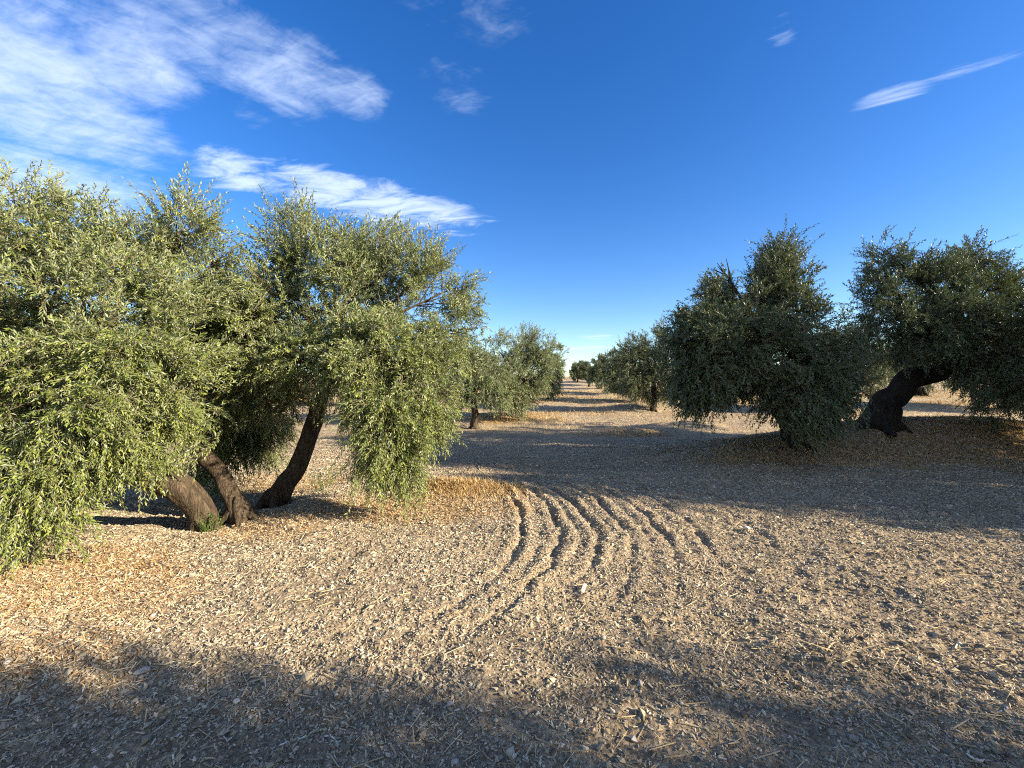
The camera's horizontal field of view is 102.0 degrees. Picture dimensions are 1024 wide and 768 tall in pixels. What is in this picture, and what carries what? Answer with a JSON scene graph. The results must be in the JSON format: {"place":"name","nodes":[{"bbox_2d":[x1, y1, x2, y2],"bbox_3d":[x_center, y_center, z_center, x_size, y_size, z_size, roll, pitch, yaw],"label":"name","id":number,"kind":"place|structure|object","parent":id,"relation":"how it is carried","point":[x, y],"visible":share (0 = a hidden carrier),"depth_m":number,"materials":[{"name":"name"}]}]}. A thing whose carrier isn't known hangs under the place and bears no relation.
{"place":"outdoors","nodes":[
{"label":"outdoors","id":0,"kind":"place"},
{"bbox_2d":[0,376,1023,767],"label":"ground","id":1,"kind":"structure","parent":0,"point":[566,428],"depth_m":2.91,"materials":[{"name":"soil"}]},
{"bbox_2d":[2,303,134,425],"bbox_3d":[-16.149,-0.724,15.107,5.190,5.152,5.252,0,0,-42],"label":"olive tree","id":2,"kind":"object","parent":1,"relation":"on","point":[93,322],"depth_m":14.56,"materials":[{"name":"green plant"}]},
{"bbox_2d":[133,666,149,675],"bbox_3d":[-2.054,1.593,2.298,0.054,0.032,0.070,0,0,38],"label":"stone","id":3,"kind":"object","parent":1,"relation":"on","point":[138,671],"visible":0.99,"depth_m":2.29,"materials":[{"name":"grey stone"}]},
{"bbox_2d":[0,156,313,580],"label":"olive tree","id":4,"kind":"object","parent":1,"relation":"on","point":[118,434],"visible":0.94,"depth_m":3.91,"materials":[{"name":"green plant"}]},
{"bbox_2d":[134,321,280,432],"bbox_3d":[-9.378,-0.322,13.096,4.438,4.353,4.386,0,0,-26],"label":"olive tree","id":5,"kind":"object","parent":1,"relation":"on","point":[195,387],"visible":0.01,"depth_m":11.87,"materials":[{"name":"green plant"}]},
{"bbox_2d":[197,509,224,531],"bbox_3d":[-3.352,1.544,4.644,0.302,0.273,0.183,0,0,-27],"label":"weed","id":6,"kind":"object","parent":1,"relation":"on","point":[202,527],"visible":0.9,"depth_m":4.63,"materials":[{"name":"green plant"}]},
{"bbox_2d":[232,698,239,703],"bbox_3d":[-1.378,1.584,2.072,0.034,0.021,0.026,0,0,0],"label":"stone","id":7,"kind":"object","parent":1,"relation":"on","point":[236,701],"visible":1,"depth_m":2.07,"materials":[{"name":"grey stone"}]},
{"bbox_2d":[308,468,330,491],"bbox_3d":[-2.935,1.457,6.341,0.339,0.391,0.312,0,0,-33],"label":"weed","id":8,"kind":"object","parent":1,"relation":"on","point":[318,482],"visible":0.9,"depth_m":6.30,"materials":[{"name":"green plant"}]},
{"bbox_2d":[188,177,496,530],"bbox_3d":[-2.378,-0.459,5.727,4.196,4.375,3.054,0,0,15],"label":"olive tree","id":9,"kind":"object","parent":1,"relation":"on","point":[355,342],"visible":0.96,"depth_m":4.99,"materials":[{"name":"green plant"}]},
{"bbox_2d":[416,702,436,731],"bbox_3d":[-0.389,1.576,1.981,0.051,0.027,0.204,0,0,13],"label":"dry twig","id":10,"kind":"object","parent":1,"relation":"on","point":[427,720],"visible":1,"depth_m":1.94,"materials":[{"name":"wood"}]},
{"bbox_2d":[425,359,461,394],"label":"olive tree","id":11,"kind":"object","parent":1,"relation":"on","point":[443,379],"visible":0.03,"depth_m":29.25,"materials":[{"name":"green plant"}]},
{"bbox_2d":[447,701,453,706],"bbox_3d":[-0.305,1.583,2.051,0.033,0.019,0.029,0,0,-11],"label":"stone","id":12,"kind":"object","parent":1,"relation":"on","point":[449,703],"visible":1,"depth_m":2.04,"materials":[{"name":"grey stone"}]},
{"bbox_2d":[451,758,458,764],"bbox_3d":[-0.242,1.596,1.754,0.034,0.021,0.027,0,0,-6],"label":"stone","id":13,"kind":"object","parent":1,"relation":"on","point":[454,761],"visible":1,"depth_m":1.75,"materials":[{"name":"grey stone"}]},
{"bbox_2d":[441,324,518,428],"bbox_3d":[-1.377,-0.259,14.298,3.301,3.970,2.573,0,0,0],"label":"olive tree","id":14,"kind":"object","parent":1,"relation":"on","point":[485,394],"visible":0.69,"depth_m":14.18,"materials":[{"name":"green plant"}]},
{"bbox_2d":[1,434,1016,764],"bbox_3d":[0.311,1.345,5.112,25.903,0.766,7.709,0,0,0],"label":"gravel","id":15,"kind":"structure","parent":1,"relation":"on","point":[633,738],"depth_m":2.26,"materials":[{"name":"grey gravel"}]},
{"bbox_2d":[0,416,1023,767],"bbox_3d":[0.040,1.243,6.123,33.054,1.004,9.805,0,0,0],"label":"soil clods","id":16,"kind":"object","parent":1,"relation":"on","point":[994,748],"visible":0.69,"depth_m":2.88,"materials":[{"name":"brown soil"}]},
{"bbox_2d":[0,416,1023,719],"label":"fallen leaves","id":17,"kind":"object","parent":1,"relation":"on","point":[122,558],"visible":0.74,"depth_m":3.65,"materials":[{"name":"brown plant"}]},
{"bbox_2d":[0,416,1023,767],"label":"straw","id":18,"kind":"object","parent":1,"relation":"on","point":[546,632],"visible":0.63,"depth_m":2.50,"materials":[{"name":"beige plant"}]},
{"bbox_2d":[0,389,1023,721],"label":"dry grass","id":19,"kind":"structure","parent":1,"relation":"on","point":[460,481],"depth_m":7.84,"materials":[{"name":"beige plant"}]},
{"bbox_2d":[0,415,1023,767],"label":"wood chips","id":20,"kind":"object","parent":1,"relation":"on","point":[576,731],"visible":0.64,"depth_m":2.71,"materials":[{"name":"wood"}]},
{"bbox_2d":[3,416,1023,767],"bbox_3d":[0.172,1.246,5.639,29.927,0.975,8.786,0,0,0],"label":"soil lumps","id":21,"kind":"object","parent":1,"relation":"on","point":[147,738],"visible":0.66,"depth_m":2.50,"materials":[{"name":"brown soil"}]},
{"bbox_2d":[477,320,563,420],"bbox_3d":[0.345,-0.456,16.328,3.613,4.254,2.629,0,0,-19],"label":"olive tree","id":22,"kind":"object","parent":1,"relation":"on","point":[523,363],"visible":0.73,"depth_m":16.27,"materials":[{"name":"green plant"}]},
{"bbox_2d":[510,325,569,400],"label":"olive tree","id":23,"kind":"object","parent":1,"relation":"on","point":[555,388],"visible":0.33,"depth_m":24.40,"materials":[{"name":"green plant"}]},
{"bbox_2d":[569,362,582,382],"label":"olive tree","id":24,"kind":"object","parent":1,"relation":"on","point":[577,372],"visible":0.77,"depth_m":61.93,"materials":[{"name":"green plant"}]},
{"bbox_2d":[571,359,585,379],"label":"olive tree","id":25,"kind":"object","parent":1,"relation":"on","point":[581,362],"visible":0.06,"depth_m":79.98,"materials":[{"name":"green plant"}]},
{"bbox_2d":[581,583,586,592],"bbox_3d":[0.553,1.574,3.199,0.029,0.015,0.117,0,6,24],"label":"wood splinter","id":26,"kind":"object","parent":1,"relation":"on","point":[583,587],"visible":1,"depth_m":3.20,"materials":[{"name":"beige wood"}]},
{"bbox_2d":[579,358,599,386],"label":"olive tree","id":27,"kind":"object","parent":1,"relation":"on","point":[584,368],"visible":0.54,"depth_m":46.70,"materials":[{"name":"green plant"}]},
{"bbox_2d":[586,353,612,388],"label":"olive tree","id":28,"kind":"object","parent":1,"relation":"on","point":[592,375],"visible":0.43,"depth_m":36.46,"materials":[{"name":"green plant"}]},
{"bbox_2d":[593,351,611,385],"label":"olive tree","id":29,"kind":"object","parent":1,"relation":"on","point":[607,356],"visible":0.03,"depth_m":52.23,"materials":[{"name":"green plant"}]},
{"bbox_2d":[594,344,628,393],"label":"olive tree","id":30,"kind":"object","parent":1,"relation":"on","point":[600,372],"visible":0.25,"depth_m":28.88,"materials":[{"name":"green plant"}]},
{"bbox_2d":[603,335,658,400],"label":"olive tree","id":31,"kind":"object","parent":1,"relation":"on","point":[614,381],"visible":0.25,"depth_m":22.78,"materials":[{"name":"green plant"}]},
{"bbox_2d":[613,313,679,411],"bbox_3d":[6.391,-0.944,18.925,3.782,4.813,2.612,0,0,10],"label":"olive tree","id":32,"kind":"object","parent":1,"relation":"on","point":[637,379],"visible":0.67,"depth_m":18.72,"materials":[{"name":"green plant"}]},
{"bbox_2d":[692,660,725,683],"bbox_3d":[1.036,1.540,2.193,0.128,0.083,0.172,0,0,12],"label":"dry twig","id":33,"kind":"object","parent":1,"relation":"on","point":[704,678],"visible":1,"depth_m":2.21,"materials":[{"name":"grey wood"}]},
{"bbox_2d":[642,213,889,458],"bbox_3d":[4.789,-0.904,8.240,4.621,4.801,3.657,0,0,-32],"label":"olive tree","id":34,"kind":"object","parent":1,"relation":"on","point":[725,346],"visible":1,"depth_m":7.44,"materials":[{"name":"green plant"}]},
{"bbox_2d":[801,639,882,662],"bbox_3d":[1.932,1.525,2.386,0.451,0.081,0.198,0,0,-10],"label":"dry twig","id":35,"kind":"object","parent":1,"relation":"on","point":[828,647],"visible":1,"depth_m":2.42,"materials":[{"name":"wood"}]},
{"bbox_2d":[848,734,858,743],"bbox_3d":[1.525,1.580,1.850,0.038,0.028,0.034,0,0,-29],"label":"stone","id":36,"kind":"object","parent":1,"relation":"on","point":[854,738],"visible":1,"depth_m":1.84,"materials":[{"name":"grey stone"}]},
{"bbox_2d":[808,323,904,413],"bbox_3d":[15.131,-0.537,18.938,4.424,4.369,3.890,0,0,32],"label":"olive tree","id":37,"kind":"object","parent":1,"relation":"on","point":[877,375],"visible":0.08,"depth_m":17.65,"materials":[{"name":"green plant"}]},
{"bbox_2d":[881,337,957,395],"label":"olive tree","id":38,"kind":"object","parent":1,"relation":"on","point":[920,391],"visible":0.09,"depth_m":26.73,"materials":[{"name":"green plant"}]},
{"bbox_2d":[840,225,1023,436],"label":"olive tree","id":39,"kind":"object","parent":1,"relation":"on","point":[949,339],"visible":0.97,"depth_m":8.97,"materials":[{"name":"green plant"}]},
{"bbox_2d":[966,753,984,761],"bbox_3d":[1.968,1.585,1.756,0.056,0.010,0.029,0,0,29],"label":"wood splinter","id":40,"kind":"object","parent":1,"relation":"on","point":[977,759],"visible":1,"depth_m":1.75,"materials":[{"name":"grey wood"}]},
{"bbox_2d":[937,338,1023,410],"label":"olive tree","id":41,"kind":"object","parent":1,"relation":"on","point":[970,387],"visible":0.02,"depth_m":19.98,"materials":[{"name":"green plant"}]},
{"bbox_2d":[0,0,1023,376],"label":"sky","id":42,"kind":"structure","parent":0,"point":[595,158],"materials":[{"name":"blue"}]}
]}

